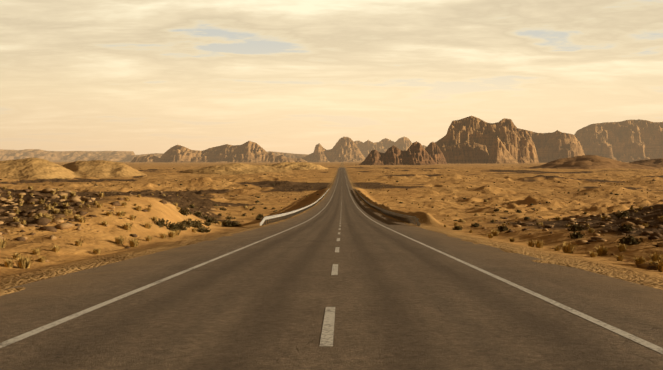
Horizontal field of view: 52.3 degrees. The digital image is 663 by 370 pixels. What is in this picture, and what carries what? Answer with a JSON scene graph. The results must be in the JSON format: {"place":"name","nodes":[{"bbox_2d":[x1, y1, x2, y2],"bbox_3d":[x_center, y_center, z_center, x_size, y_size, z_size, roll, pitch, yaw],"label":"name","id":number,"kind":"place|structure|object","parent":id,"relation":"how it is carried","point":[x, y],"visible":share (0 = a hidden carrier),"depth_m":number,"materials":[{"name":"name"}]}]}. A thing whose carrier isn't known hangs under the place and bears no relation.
{"place":"outdoors","nodes":[
{"label":"outdoors","id":0,"kind":"place"},
{"bbox_2d":[0,149,134,161],"bbox_3d":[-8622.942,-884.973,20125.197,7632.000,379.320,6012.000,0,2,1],"label":"mesa","id":1,"kind":"structure","parent":0,"point":[61,156],"depth_m":19201.34,"materials":[{"name":"stone"}]},
{"bbox_2d":[0,158,327,178],"bbox_3d":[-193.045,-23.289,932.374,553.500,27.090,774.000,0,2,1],"label":"dune","id":2,"kind":"structure","parent":0,"point":[32,168],"depth_m":730.20,"materials":[{"name":"beige sand"}]},
{"bbox_2d":[73,151,307,161],"bbox_3d":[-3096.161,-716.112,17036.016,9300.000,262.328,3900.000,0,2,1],"label":"mountain","id":3,"kind":"structure","parent":0,"point":[120,158],"depth_m":16685.30,"materials":[{"name":"stone"}]},
{"bbox_2d":[131,141,306,161],"bbox_3d":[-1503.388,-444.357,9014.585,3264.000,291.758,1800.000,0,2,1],"label":"mountain","id":4,"kind":"structure","parent":0,"point":[249,151],"depth_m":8802.06,"materials":[{"name":"stone"}]},
{"bbox_2d":[0,167,662,369],"bbox_3d":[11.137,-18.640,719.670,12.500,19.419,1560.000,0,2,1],"label":"road asphalt","id":5,"kind":"structure","parent":0,"point":[397,301],"depth_m":10.40,"materials":[{"name":"grey asphalt"}]},
{"bbox_2d":[0,171,662,353],"bbox_3d":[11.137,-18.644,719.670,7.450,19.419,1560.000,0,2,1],"label":"road markings","id":6,"kind":"structure","parent":5,"relation":"on","point":[327,335],"depth_m":10.00,"materials":[{"name":"paint"}]},
{"bbox_2d":[0,162,662,295],"bbox_3d":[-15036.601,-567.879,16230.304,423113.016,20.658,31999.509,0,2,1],"label":"desert ground","id":7,"kind":"structure","parent":0,"point":[416,181],"depth_m":208.78,"materials":[{"name":"brown sand"}]},
{"bbox_2d":[260,189,328,225],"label":"guardrail","id":8,"kind":"object","parent":7,"relation":"on","point":[274,218],"visible":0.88,"depth_m":84.16,"materials":[{"name":"metal"}]},
{"bbox_2d":[0,165,658,223],"bbox_3d":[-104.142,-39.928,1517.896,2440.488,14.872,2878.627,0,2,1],"label":"scrub","id":9,"kind":"object","parent":7,"relation":"on","point":[525,218],"visible":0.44,"depth_m":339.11,"materials":[{"name":"green plant"}]},
{"bbox_2d":[0,188,662,269],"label":"rocks","id":10,"kind":"object","parent":7,"relation":"on","point":[43,221],"visible":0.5,"depth_m":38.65,"materials":[{"name":"stone"}]},
{"bbox_2d":[0,213,662,271],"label":"dry grass tufts","id":11,"kind":"object","parent":7,"relation":"on","point":[23,262],"visible":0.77,"depth_m":28.98,"materials":[{"name":"plant"}]},
{"bbox_2d":[0,178,662,227],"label":"rocks","id":12,"kind":"object","parent":7,"relation":"on","point":[66,212],"visible":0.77,"depth_m":42.85,"materials":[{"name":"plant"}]},
{"bbox_2d":[66,168,632,222],"bbox_3d":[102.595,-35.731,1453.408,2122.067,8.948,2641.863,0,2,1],"label":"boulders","id":13,"kind":"object","parent":7,"relation":"on","point":[422,207],"visible":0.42,"depth_m":408.62,"materials":[{"name":"stone"}]},
{"bbox_2d":[354,189,420,225],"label":"guardrail","id":14,"kind":"object","parent":7,"relation":"on","point":[410,219],"visible":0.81,"depth_m":82.67,"materials":[{"name":"metal"}]},
{"bbox_2d":[153,204,642,244],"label":"desert shrubs","id":15,"kind":"object","parent":7,"relation":"on","point":[629,240],"visible":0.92,"depth_m":50.14,"materials":[{"name":"brown plant"}]},
{"bbox_2d":[0,0,662,154],"label":"sky","id":16,"kind":"structure","parent":0,"point":[140,77],"materials":[{"name":"beige"}]},
{"bbox_2d":[302,137,364,161],"bbox_3d":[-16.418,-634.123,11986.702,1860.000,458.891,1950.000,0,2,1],"label":"mountain","id":17,"kind":"structure","parent":0,"point":[344,149],"depth_m":11699.78,"materials":[{"name":"stone"}]},
{"bbox_2d":[354,137,426,157],"bbox_3d":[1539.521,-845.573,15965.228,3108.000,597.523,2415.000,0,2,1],"label":"mountain","id":18,"kind":"structure","parent":0,"point":[382,145],"depth_m":15821.28,"materials":[{"name":"stone"}]},
{"bbox_2d":[359,141,446,164],"bbox_3d":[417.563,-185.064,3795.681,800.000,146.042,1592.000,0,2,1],"label":"mountain","id":19,"kind":"structure","parent":0,"point":[417,153],"depth_m":3327.00,"materials":[{"name":"stone"}]},
{"bbox_2d":[435,116,538,163],"bbox_3d":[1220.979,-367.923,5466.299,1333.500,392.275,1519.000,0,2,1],"label":"mountain","id":20,"kind":"structure","parent":0,"point":[471,140],"depth_m":5249.27,"materials":[{"name":"stone"}]},
{"bbox_2d":[527,130,584,162],"bbox_3d":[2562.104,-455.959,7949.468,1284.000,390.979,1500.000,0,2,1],"label":"mountain","id":21,"kind":"structure","parent":0,"point":[553,146],"depth_m":7675.31,"materials":[{"name":"stone"}]},
{"bbox_2d":[531,155,662,168],"bbox_3d":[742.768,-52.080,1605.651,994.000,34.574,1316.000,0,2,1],"label":"hill","id":22,"kind":"structure","parent":0,"point":[588,162],"depth_m":1273.72,"materials":[{"name":"brown sand"}]},
{"bbox_2d":[574,119,662,161],"bbox_3d":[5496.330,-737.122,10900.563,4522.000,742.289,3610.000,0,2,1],"label":"mountain","id":23,"kind":"structure","parent":0,"point":[630,140],"depth_m":10404.42,"materials":[{"name":"stone"}]}
]}

